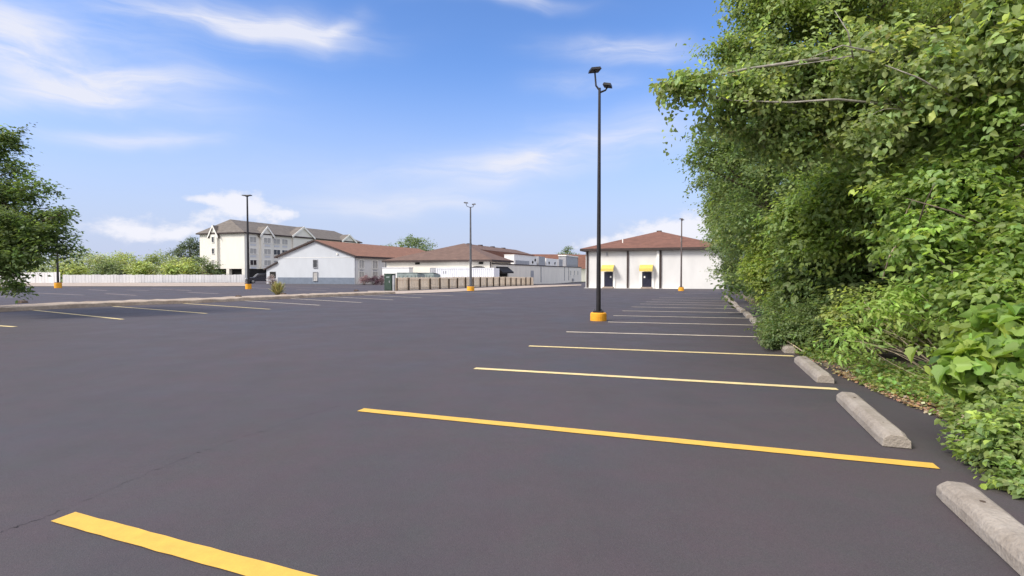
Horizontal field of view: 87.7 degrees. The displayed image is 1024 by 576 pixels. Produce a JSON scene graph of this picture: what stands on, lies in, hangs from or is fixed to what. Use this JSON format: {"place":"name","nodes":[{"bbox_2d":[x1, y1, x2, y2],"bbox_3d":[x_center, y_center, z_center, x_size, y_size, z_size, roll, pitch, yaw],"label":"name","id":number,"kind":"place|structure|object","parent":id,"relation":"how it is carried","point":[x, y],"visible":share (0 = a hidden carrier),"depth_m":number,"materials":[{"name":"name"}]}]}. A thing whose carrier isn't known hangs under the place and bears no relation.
{"place":"outdoors","nodes":[
{"label":"outdoors","id":0,"kind":"place"},
{"bbox_2d":[0,0,950,271],"label":"sky","id":1,"kind":"structure","parent":0,"point":[375,122],"materials":[{"name":"blue"}]},
{"bbox_2d":[0,280,1023,575],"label":"parking lot","id":2,"kind":"structure","parent":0,"point":[132,400],"depth_m":4.88,"materials":[{"name":"grey asphalt"}]},
{"bbox_2d":[54,254,61,287],"bbox_3d":[-51.830,-4.313,60.780,1.040,8.730,0.714,0,2,0],"label":"lamp post","id":3,"kind":"object","parent":2,"relation":"on","point":[57,284],"visible":0.53,"depth_m":60.76,"materials":[{"name":"paint"}]},
{"bbox_2d":[34,310,118,318],"bbox_3d":[-16.909,0.994,20.439,8.905,0.013,0.146,1,2,33],"label":"parking line","id":4,"kind":"object","parent":2,"relation":"on","point":[77,314],"visible":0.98,"depth_m":20.15,"materials":[{"name":"yellow paint"}]},
{"bbox_2d":[1,282,244,285],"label":"kerb strip","id":5,"kind":"object","parent":2,"relation":"on","point":[145,284],"visible":0.75,"depth_m":79.77,"materials":[{"name":"concrete"}]},
{"bbox_2d":[113,306,205,313],"bbox_3d":[-15.385,0.927,23.002,8.474,0.015,0.146,1,2,33],"label":"parking line","id":6,"kind":"object","parent":2,"relation":"on","point":[157,309],"visible":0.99,"depth_m":22.99,"materials":[{"name":"yellow paint"}]},
{"bbox_2d":[1,406,336,531],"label":"pavement crack","id":7,"kind":"object","parent":2,"relation":"on","point":[129,480],"visible":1,"depth_m":3.96,"materials":[{"name":"black asphalt"}]},
{"bbox_2d":[52,512,316,575],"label":"parking line","id":8,"kind":"object","parent":2,"relation":"on","point":[224,560],"visible":1,"depth_m":3.04,"materials":[{"name":"yellow paint"}]},
{"bbox_2d":[0,291,394,311],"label":"curb","id":9,"kind":"structure","parent":2,"relation":"on","point":[39,306],"depth_m":27.45,"materials":[{"name":"concrete"}]},
{"bbox_2d":[242,195,251,288],"bbox_3d":[-27.843,-4.813,56.178,0.919,9.956,0.678,0,2,0],"label":"lamp post","id":10,"kind":"object","parent":2,"relation":"on","point":[248,284],"visible":0.95,"depth_m":56.11,"materials":[{"name":"metal"}]},
{"bbox_2d":[245,273,266,282],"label":"parked car","id":11,"kind":"object","parent":2,"relation":"on","point":[259,277],"visible":0.45,"depth_m":93.90,"materials":[{"name":"paint"}]},
{"bbox_2d":[268,281,285,294],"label":"grass tuft","id":12,"kind":"object","parent":2,"relation":"on","point":[277,288],"visible":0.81,"depth_m":36.64,"materials":[{"name":"green plant"}]},
{"bbox_2d":[358,274,369,284],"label":"ornamental shrub","id":13,"kind":"object","parent":2,"relation":"on","point":[364,279],"visible":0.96,"depth_m":80.01,"materials":[{"name":"red plant"}]},
{"bbox_2d":[384,274,395,290],"bbox_3d":[-11.660,-0.568,50.933,0.860,1.620,0.840,1,2,19],"label":"utility box","id":14,"kind":"object","parent":2,"relation":"on","point":[387,282],"visible":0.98,"depth_m":50.59,"materials":[{"name":"green metal"}]},
{"bbox_2d":[385,275,390,288],"bbox_3d":[-11.783,-0.532,50.584,0.680,1.330,0.018,1,2,19],"label":"cabinet door","id":15,"kind":"structure","parent":14,"relation":"in","point":[387,285],"depth_m":50.57,"materials":[{"name":"green metal"}]},
{"bbox_2d":[382,267,412,277],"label":"box trailer","id":16,"kind":"object","parent":2,"relation":"on","point":[390,270],"visible":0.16,"depth_m":80.53,"materials":[{"name":"white metal"}]},
{"bbox_2d":[397,272,424,286],"bbox_3d":[-11.379,-0.941,60.054,2.600,1.620,1.860,1,2,19],"label":"dumpster","id":17,"kind":"object","parent":2,"relation":"on","point":[408,274],"visible":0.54,"depth_m":59.27,"materials":[{"name":"metal"}]},
{"bbox_2d":[422,273,439,277],"bbox_3d":[-9.877,-1.037,63.939,2.000,1.620,1.860,1,2,19],"label":"dumpster","id":18,"kind":"object","parent":2,"relation":"on","point":[429,275],"visible":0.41,"depth_m":63.05,"materials":[{"name":"green metal"}]},
{"bbox_2d":[431,268,498,285],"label":"storage container","id":19,"kind":"object","parent":2,"relation":"on","point":[464,272],"visible":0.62,"depth_m":76.10,"materials":[{"name":"white metal"}]},
{"bbox_2d":[464,202,475,290],"bbox_3d":[-3.915,-3.825,49.620,1.117,8.301,0.694,0,2,0],"label":"lamp post","id":20,"kind":"object","parent":2,"relation":"on","point":[470,286],"visible":0.98,"depth_m":49.55,"materials":[{"name":"metal"}]},
{"bbox_2d":[390,284,580,293],"bbox_3d":[1.981,-0.110,70.579,8.389,0.579,63.069,1,2,26],"label":"fence strip","id":21,"kind":"object","parent":2,"relation":"on","point":[452,290],"visible":0.88,"depth_m":53.79,"materials":[{"name":"concrete"}]},
{"bbox_2d":[396,277,532,290],"bbox_3d":[-3.595,-0.650,65.846,0.237,1.640,36.825,1,2,22],"label":"picket fence","id":22,"kind":"object","parent":21,"relation":"on","point":[413,283],"visible":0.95,"depth_m":59.07,"materials":[{"name":"brown wood"}]},
{"bbox_2d":[588,66,611,320],"bbox_3d":[2.913,-3.038,17.589,0.795,8.339,0.541,0,2,0],"label":"lamp post","id":23,"kind":"object","parent":2,"relation":"on","point":[598,314],"visible":0.97,"depth_m":17.54,"materials":[{"name":"metal"}]},
{"bbox_2d":[358,408,939,468],"bbox_3d":[0.855,1.417,5.212,5.470,0.001,0.146,1,2,19],"label":"parking line","id":24,"kind":"object","parent":2,"relation":"on","point":[778,450],"visible":1,"depth_m":4.98,"materials":[{"name":"yellow paint"}]},
{"bbox_2d":[474,367,837,389],"bbox_3d":[1.889,1.339,7.975,5.240,0.001,0.145,1,2,17],"label":"parking line","id":25,"kind":"object","parent":2,"relation":"on","point":[662,378],"visible":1,"depth_m":7.83,"materials":[{"name":"yellow paint"}]},
{"bbox_2d":[530,345,792,355],"bbox_3d":[2.839,1.261,10.750,5.135,0.001,0.146,0,2,16],"label":"parking line","id":26,"kind":"object","parent":2,"relation":"on","point":[664,351],"visible":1,"depth_m":10.63,"materials":[{"name":"yellow paint"}]},
{"bbox_2d":[584,332,758,336],"bbox_3d":[3.771,1.183,13.653,4.773,0.002,0.146,0,2,13],"label":"parking line","id":27,"kind":"object","parent":2,"relation":"on","point":[670,334],"visible":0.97,"depth_m":13.59,"materials":[{"name":"beige paint"}]},
{"bbox_2d":[678,218,683,290],"bbox_3d":[17.582,-3.428,55.356,0.571,7.569,0.571,0,2,0],"label":"lamp post","id":28,"kind":"object","parent":2,"relation":"on","point":[680,288],"visible":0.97,"depth_m":55.28,"materials":[{"name":"metal"}]},
{"bbox_2d":[625,322,736,324],"bbox_3d":[5.246,1.106,16.615,4.445,0.003,0.146,0,2,13],"label":"parking line","id":29,"kind":"object","parent":2,"relation":"on","point":[681,323],"visible":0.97,"depth_m":16.62,"materials":[{"name":"beige paint"}]},
{"bbox_2d":[743,311,752,317],"bbox_3d":[8.740,0.968,19.784,0.236,0.131,1.860,1,2,20],"label":"wheel stop","id":30,"kind":"object","parent":2,"relation":"on","point":[746,314],"visible":0.97,"depth_m":19.18,"materials":[{"name":"grey concrete"}]},
{"bbox_2d":[778,343,796,353],"bbox_3d":[5.746,1.187,11.267,0.236,0.131,1.860,1,2,19],"label":"wheel stop","id":31,"kind":"object","parent":2,"relation":"on","point":[788,348],"visible":0.45,"depth_m":10.42,"materials":[{"name":"grey concrete"}]},
{"bbox_2d":[794,356,833,383],"bbox_3d":[4.763,1.264,8.465,0.236,0.131,1.860,1,2,19],"label":"wheel stop","id":32,"kind":"object","parent":2,"relation":"on","point":[814,371],"visible":1,"depth_m":8.03,"materials":[{"name":"grey concrete"}]},
{"bbox_2d":[836,392,911,448],"bbox_3d":[3.774,1.342,5.655,0.236,0.131,1.860,1,2,20],"label":"wheel stop","id":33,"kind":"object","parent":2,"relation":"on","point":[878,427],"visible":1,"depth_m":5.25,"materials":[{"name":"grey concrete"}]},
{"bbox_2d":[936,481,1023,575],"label":"wheel stop","id":34,"kind":"object","parent":2,"relation":"on","point":[997,529],"visible":1,"depth_m":3.17,"materials":[{"name":"concrete"}]},
{"bbox_2d":[732,292,962,409],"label":"soil bank","id":35,"kind":"structure","parent":0,"point":[892,355],"depth_m":9.84,"materials":[{"name":"brown soil"}]},
{"bbox_2d":[700,211,737,285],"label":"elm tree","id":36,"kind":"object","parent":35,"relation":"on","point":[718,269],"visible":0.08,"depth_m":44.80,"materials":[{"name":"green plant"}]},
{"bbox_2d":[720,255,741,293],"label":"hedge shrub","id":37,"kind":"object","parent":35,"relation":"on","point":[732,272],"visible":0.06,"depth_m":45.37,"materials":[{"name":"green plant"}]},
{"bbox_2d":[684,122,779,272],"bbox_3d":[10.758,-3.406,24.653,5.733,9.112,6.061,1,2,29],"label":"elm tree","id":38,"kind":"object","parent":35,"relation":"on","point":[715,196],"visible":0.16,"depth_m":24.70,"materials":[{"name":"green plant"}]},
{"bbox_2d":[696,163,776,252],"bbox_3d":[14.498,-3.880,33.950,5.985,9.636,5.257,1,2,40],"label":"elm tree","id":39,"kind":"object","parent":35,"relation":"on","point":[704,196],"visible":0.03,"depth_m":34.90,"materials":[{"name":"green plant"}]},
{"bbox_2d":[722,244,753,298],"bbox_3d":[16.001,-1.959,34.917,3.737,5.418,3.816,-1,2,-18],"label":"hedge shrub","id":40,"kind":"object","parent":35,"relation":"on","point":[737,258],"visible":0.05,"depth_m":35.35,"materials":[{"name":"green plant"}]},
{"bbox_2d":[697,173,783,299],"bbox_3d":[15.360,-4.152,30.056,8.605,10.216,7.329,0,2,0],"label":"tree","id":41,"kind":"object","parent":35,"relation":"on","point":[714,242],"visible":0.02,"depth_m":30.68,"materials":[{"name":"green plant"}]},
{"bbox_2d":[732,246,761,295],"bbox_3d":[13.650,-0.869,27.981,3.957,3.525,4.336,0,2,0],"label":"hedge shrub","id":42,"kind":"object","parent":35,"relation":"on","point":[742,266],"visible":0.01,"depth_m":28.42,"materials":[{"name":"green plant"}]},
{"bbox_2d":[663,103,834,267],"bbox_3d":[8.129,-3.009,16.005,6.720,8.726,5.172,1,2,28],"label":"elm tree","id":43,"kind":"object","parent":35,"relation":"on","point":[755,192],"visible":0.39,"depth_m":16.27,"materials":[{"name":"green plant"}]},
{"bbox_2d":[733,257,764,302],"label":"thicket tree","id":44,"kind":"object","parent":35,"relation":"on","point":[747,294],"depth_m":21.91,"materials":[{"name":"green plant"}]},
{"bbox_2d":[735,281,765,310],"bbox_3d":[11.412,-0.709,22.270,3.934,3.578,3.705,0,2,16],"label":"hedge shrub","id":45,"kind":"object","parent":35,"relation":"on","point":[756,306],"depth_m":22.91,"materials":[{"name":"green plant"}]},
{"bbox_2d":[700,153,825,309],"bbox_3d":[11.655,-2.759,19.204,9.473,7.926,6.632,0,2,0],"label":"tree","id":46,"kind":"object","parent":35,"relation":"on","point":[734,289],"visible":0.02,"depth_m":19.87,"materials":[{"name":"green plant"}]},
{"bbox_2d":[731,223,803,307],"bbox_3d":[8.735,-0.830,16.733,2.550,3.955,3.339,-1,2,-26],"label":"honeysuckle shrub","id":47,"kind":"object","parent":35,"relation":"on","point":[756,267],"visible":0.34,"depth_m":17.07,"materials":[{"name":"green plant"}]},
{"bbox_2d":[744,272,874,352],"bbox_3d":[6.694,0.430,11.966,2.566,1.804,4.695,1,2,19],"label":"evergreen shrub","id":48,"kind":"object","parent":35,"relation":"on","point":[779,326],"visible":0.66,"depth_m":11.07,"materials":[{"name":"green plant"}]},
{"bbox_2d":[675,0,982,215],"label":"fine leaved tree","id":49,"kind":"object","parent":35,"relation":"on","point":[797,16],"visible":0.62,"depth_m":10.27,"materials":[{"name":"green plant"}]},
{"bbox_2d":[648,0,1023,194],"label":"cottonwood tree","id":50,"kind":"object","parent":35,"relation":"on","point":[861,108],"visible":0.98,"depth_m":8.28,"materials":[{"name":"green plant"}]},
{"bbox_2d":[763,217,916,309],"bbox_3d":[9.305,-0.554,13.355,6.176,3.930,5.714,0,2,0],"label":"thicket tree","id":51,"kind":"object","parent":35,"relation":"on","point":[795,273],"visible":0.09,"depth_m":12.61,"materials":[{"name":"green plant"}]},
{"bbox_2d":[746,152,941,338],"bbox_3d":[7.042,-1.020,11.241,4.172,4.789,4.302,1,2,35],"label":"box elder tree","id":52,"kind":"object","parent":35,"relation":"on","point":[809,217],"visible":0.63,"depth_m":11.07,"materials":[{"name":"green plant"}]},
{"bbox_2d":[745,299,963,417],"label":"leaf litter","id":53,"kind":"object","parent":35,"relation":"on","point":[899,399],"visible":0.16,"depth_m":6.71,"materials":[{"name":"brown plant"}]},
{"bbox_2d":[813,276,944,377],"bbox_3d":[5.585,0.596,7.809,1.883,1.577,1.557,0,2,0],"label":"ailanthus sapling","id":54,"kind":"object","parent":35,"relation":"on","point":[901,300],"visible":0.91,"depth_m":7.71,"materials":[{"name":"green plant"}]},
{"bbox_2d":[794,341,968,415],"bbox_3d":[6.403,1.202,9.917,2.072,0.304,14.133,1,2,20],"label":"ground cover","id":55,"kind":"object","parent":35,"relation":"on","point":[893,377],"visible":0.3,"depth_m":7.54,"materials":[{"name":"green plant"}]},
{"bbox_2d":[813,247,964,366],"bbox_3d":[6.694,0.345,8.633,2.354,2.071,4.122,0,2,5],"label":"sapling thicket","id":56,"kind":"object","parent":35,"relation":"on","point":[926,345],"visible":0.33,"depth_m":9.28,"materials":[{"name":"green plant"}]},
{"bbox_2d":[815,0,983,300],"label":"tree","id":57,"kind":"object","parent":35,"relation":"on","point":[936,30],"depth_m":13.44,"materials":[{"name":"green plant"}]},
{"bbox_2d":[804,98,1023,345],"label":"thicket tree","id":58,"kind":"object","parent":35,"relation":"on","point":[852,280],"visible":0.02,"depth_m":11.32,"materials":[{"name":"green plant"}]},
{"bbox_2d":[836,69,1023,338],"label":"mulberry tree","id":59,"kind":"object","parent":35,"relation":"on","point":[949,250],"visible":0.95,"depth_m":7.06,"materials":[{"name":"green plant"}]},
{"bbox_2d":[882,196,933,279],"bbox_3d":[5.835,-0.722,7.999,0.367,1.204,0.990,0,2,12],"label":"bare stem","id":60,"kind":"object","parent":59,"relation":"attached to","point":[898,239],"visible":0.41,"depth_m":7.97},
{"bbox_2d":[904,294,1023,411],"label":"vine plant","id":61,"kind":"object","parent":35,"relation":"on","point":[983,345],"visible":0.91,"depth_m":4.89,"materials":[{"name":"green plant"}]},
{"bbox_2d":[928,373,1023,498],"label":"weed shrub","id":62,"kind":"object","parent":35,"relation":"on","point":[997,433],"visible":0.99,"depth_m":4.18,"materials":[{"name":"green plant"}]},
{"bbox_3d":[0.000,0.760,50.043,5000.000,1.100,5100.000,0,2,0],"label":"ground","id":63,"kind":"structure","parent":0,"visible":0},
{"bbox_2d":[0,272,59,282],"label":"white fence","id":64,"kind":"object","parent":63,"relation":"on","point":[44,278],"visible":0.33,"depth_m":94.39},
{"bbox_2d":[19,255,70,271],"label":"background tree","id":65,"kind":"object","parent":63,"relation":"on","point":[47,266],"visible":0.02,"depth_m":111.00,"materials":[{"name":"green plant"}]},
{"bbox_2d":[0,122,97,303],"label":"honey locust tree","id":66,"kind":"object","parent":63,"relation":"on","point":[29,236],"visible":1,"depth_m":18.84,"materials":[{"name":"green plant"}]},
{"bbox_2d":[26,260,72,281],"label":"background tree","id":67,"kind":"object","parent":63,"relation":"on","point":[53,263],"visible":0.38,"depth_m":105.24,"materials":[{"name":"green plant"}]},
{"bbox_2d":[53,260,91,281],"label":"background tree","id":68,"kind":"object","parent":63,"relation":"on","point":[75,269],"visible":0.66,"depth_m":105.23,"materials":[{"name":"green plant"}]},
{"bbox_2d":[51,248,113,273],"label":"background tree","id":69,"kind":"object","parent":63,"relation":"on","point":[82,259],"visible":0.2,"depth_m":117.16,"materials":[{"name":"green plant"}]},
{"bbox_2d":[73,251,123,272],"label":"background tree","id":70,"kind":"object","parent":63,"relation":"on","point":[97,259],"visible":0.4,"depth_m":110.78,"materials":[{"name":"green plant"}]},
{"bbox_2d":[89,259,128,281],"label":"background tree","id":71,"kind":"object","parent":63,"relation":"on","point":[98,270],"visible":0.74,"depth_m":104.19,"materials":[{"name":"green plant"}]},
{"bbox_2d":[99,250,143,279],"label":"background tree","id":72,"kind":"object","parent":63,"relation":"on","point":[122,260],"visible":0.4,"depth_m":112.82,"materials":[{"name":"green plant"}]},
{"bbox_2d":[115,260,159,278],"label":"background tree","id":73,"kind":"object","parent":63,"relation":"on","point":[142,267],"visible":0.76,"depth_m":105.02,"materials":[{"name":"green plant"}]},
{"bbox_2d":[128,251,169,278],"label":"background tree","id":74,"kind":"object","parent":63,"relation":"on","point":[151,259],"visible":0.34,"depth_m":111.12,"materials":[{"name":"green plant"}]},
{"bbox_2d":[63,274,244,282],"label":"white fence","id":75,"kind":"object","parent":63,"relation":"on","point":[183,278],"visible":0.9,"depth_m":97.58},
{"bbox_2d":[144,249,184,268],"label":"background tree","id":76,"kind":"object","parent":63,"relation":"on","point":[163,256],"visible":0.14,"depth_m":127.20,"materials":[{"name":"green plant"}]},
{"bbox_2d":[147,256,195,280],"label":"background tree","id":77,"kind":"object","parent":63,"relation":"on","point":[167,263],"visible":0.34,"depth_m":106.41,"materials":[{"name":"green plant"}]},
{"bbox_2d":[165,237,199,265],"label":"background tree","id":78,"kind":"object","parent":63,"relation":"on","point":[184,248],"visible":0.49,"depth_m":134.77,"materials":[{"name":"green plant"}]},
{"bbox_2d":[158,255,208,280],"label":"background tree","id":79,"kind":"object","parent":63,"relation":"on","point":[188,269],"visible":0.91,"depth_m":103.34,"materials":[{"name":"green plant"}]},
{"bbox_2d":[187,254,224,279],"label":"background tree","id":80,"kind":"object","parent":63,"relation":"on","point":[209,268],"visible":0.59,"depth_m":117.88,"materials":[{"name":"green plant"}]},
{"bbox_2d":[266,274,277,283],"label":"ornamental shrub","id":81,"kind":"object","parent":63,"relation":"on","point":[271,281],"visible":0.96,"depth_m":84.54,"materials":[{"name":"grey plant"}]},
{"bbox_2d":[196,219,361,280],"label":"hotel","id":82,"kind":"structure","parent":63,"relation":"on","point":[224,243],"depth_m":131.78,"materials":[{"name":"white paint"}]},
{"bbox_2d":[249,236,256,242],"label":"window","id":83,"kind":"structure","parent":82,"relation":"in","point":[251,239],"depth_m":130.01,"materials":[{"name":"grey glass"}]},
{"bbox_2d":[249,248,256,253],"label":"window","id":84,"kind":"structure","parent":82,"relation":"in","point":[251,250],"depth_m":130.14,"materials":[{"name":"grey glass"}]},
{"bbox_2d":[250,259,256,265],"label":"window","id":85,"kind":"structure","parent":82,"relation":"in","point":[252,262],"depth_m":130.30,"materials":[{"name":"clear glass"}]},
{"bbox_2d":[263,237,270,243],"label":"window","id":86,"kind":"structure","parent":82,"relation":"in","point":[265,240],"depth_m":133.62,"materials":[{"name":"grey glass"}]},
{"bbox_2d":[264,249,270,254],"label":"window","id":87,"kind":"structure","parent":82,"relation":"in","point":[266,251],"depth_m":133.78,"materials":[{"name":"grey glass"}]},
{"bbox_2d":[264,260,270,265],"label":"window","id":88,"kind":"structure","parent":82,"relation":"in","point":[266,262],"depth_m":133.85,"materials":[{"name":"grey glass"}]},
{"bbox_2d":[273,249,280,254],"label":"window","id":89,"kind":"structure","parent":82,"relation":"in","point":[275,251],"depth_m":137.42,"materials":[{"name":"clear glass"}]},
{"bbox_2d":[263,240,424,283],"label":"gabled building","id":90,"kind":"structure","parent":63,"relation":"on","point":[320,262],"depth_m":87.65,"materials":[{"name":"white paint"}]},
{"bbox_2d":[313,272,317,280],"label":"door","id":91,"kind":"structure","parent":90,"relation":"in","point":[315,274],"depth_m":86.97,"materials":[{"name":"white metal"}]},
{"bbox_2d":[359,260,364,268],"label":"window","id":92,"kind":"structure","parent":90,"relation":"in","point":[361,262],"depth_m":86.22,"materials":[{"name":"grey glass"}]},
{"bbox_2d":[372,260,377,268],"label":"window","id":93,"kind":"structure","parent":90,"relation":"in","point":[374,262],"depth_m":89.68,"materials":[{"name":"grey glass"}]},
{"bbox_2d":[365,275,379,284],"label":"ornamental shrub","id":94,"kind":"object","parent":63,"relation":"on","point":[375,279],"visible":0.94,"depth_m":79.85,"materials":[{"name":"red plant"}]},
{"bbox_2d":[375,274,383,284],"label":"ornamental shrub","id":95,"kind":"object","parent":63,"relation":"on","point":[381,280],"visible":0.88,"depth_m":79.88,"materials":[{"name":"red plant"}]},
{"bbox_2d":[392,275,394,290],"bbox_3d":[-11.206,-0.421,50.539,0.200,1.550,0.170,1,2,19],"label":"gate post","id":96,"kind":"object","parent":63,"relation":"on","point":[393,282],"visible":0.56,"depth_m":50.47,"materials":[{"name":"white metal"}]},
{"bbox_2d":[384,234,437,250],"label":"background tree","id":97,"kind":"object","parent":63,"relation":"on","point":[412,243],"visible":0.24,"depth_m":130.70,"materials":[{"name":"green plant"}]},
{"bbox_2d":[382,243,534,272],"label":"hip roofed wing","id":98,"kind":"structure","parent":63,"relation":"on","point":[456,256],"depth_m":82.41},
{"bbox_2d":[492,263,581,283],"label":"flat roofed extension","id":99,"kind":"object","parent":63,"relation":"on","point":[542,274],"visible":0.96,"depth_m":103.44,"materials":[{"name":"grey metal"}]},
{"bbox_2d":[504,254,536,264],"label":"rooftop unit","id":100,"kind":"object","parent":99,"relation":"on","point":[524,259],"visible":0.92,"depth_m":96.05,"materials":[{"name":"white metal"}]},
{"bbox_2d":[536,256,544,264],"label":"rooftop unit","id":101,"kind":"object","parent":99,"relation":"on","point":[540,260],"visible":0.43,"depth_m":106.79,"materials":[{"name":"grey metal"}]},
{"bbox_2d":[545,258,556,265],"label":"rooftop unit","id":102,"kind":"object","parent":99,"relation":"on","point":[550,262],"visible":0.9,"depth_m":113.95,"materials":[{"name":"white metal"}]},
{"bbox_2d":[557,259,562,265],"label":"rooftop unit","id":103,"kind":"object","parent":99,"relation":"on","point":[559,262],"visible":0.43,"depth_m":121.27,"materials":[{"name":"grey metal"}]},
{"bbox_2d":[558,255,577,266],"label":"rooftop unit","id":104,"kind":"object","parent":99,"relation":"on","point":[570,261],"visible":0.77,"depth_m":130.49,"materials":[{"name":"grey metal"}]},
{"bbox_2d":[532,254,585,281],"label":"building","id":105,"kind":"structure","parent":63,"relation":"on","point":[582,261],"depth_m":156.83,"materials":[{"name":"red"}]},
{"bbox_2d":[558,245,579,254],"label":"background tree","id":106,"kind":"object","parent":63,"relation":"on","point":[566,251],"visible":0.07,"depth_m":173.96,"materials":[{"name":"green plant"}]},
{"bbox_2d":[580,230,723,288],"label":"white hall","id":107,"kind":"structure","parent":63,"relation":"on","point":[650,261],"depth_m":67.76,"materials":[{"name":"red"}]},
{"bbox_2d":[602,271,614,287],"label":"door","id":108,"kind":"structure","parent":107,"relation":"in","point":[608,277],"depth_m":69.32,"materials":[{"name":"metal"}]},
{"bbox_2d":[640,271,653,287],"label":"door","id":109,"kind":"structure","parent":107,"relation":"in","point":[646,277],"depth_m":67.71,"materials":[{"name":"black metal"}]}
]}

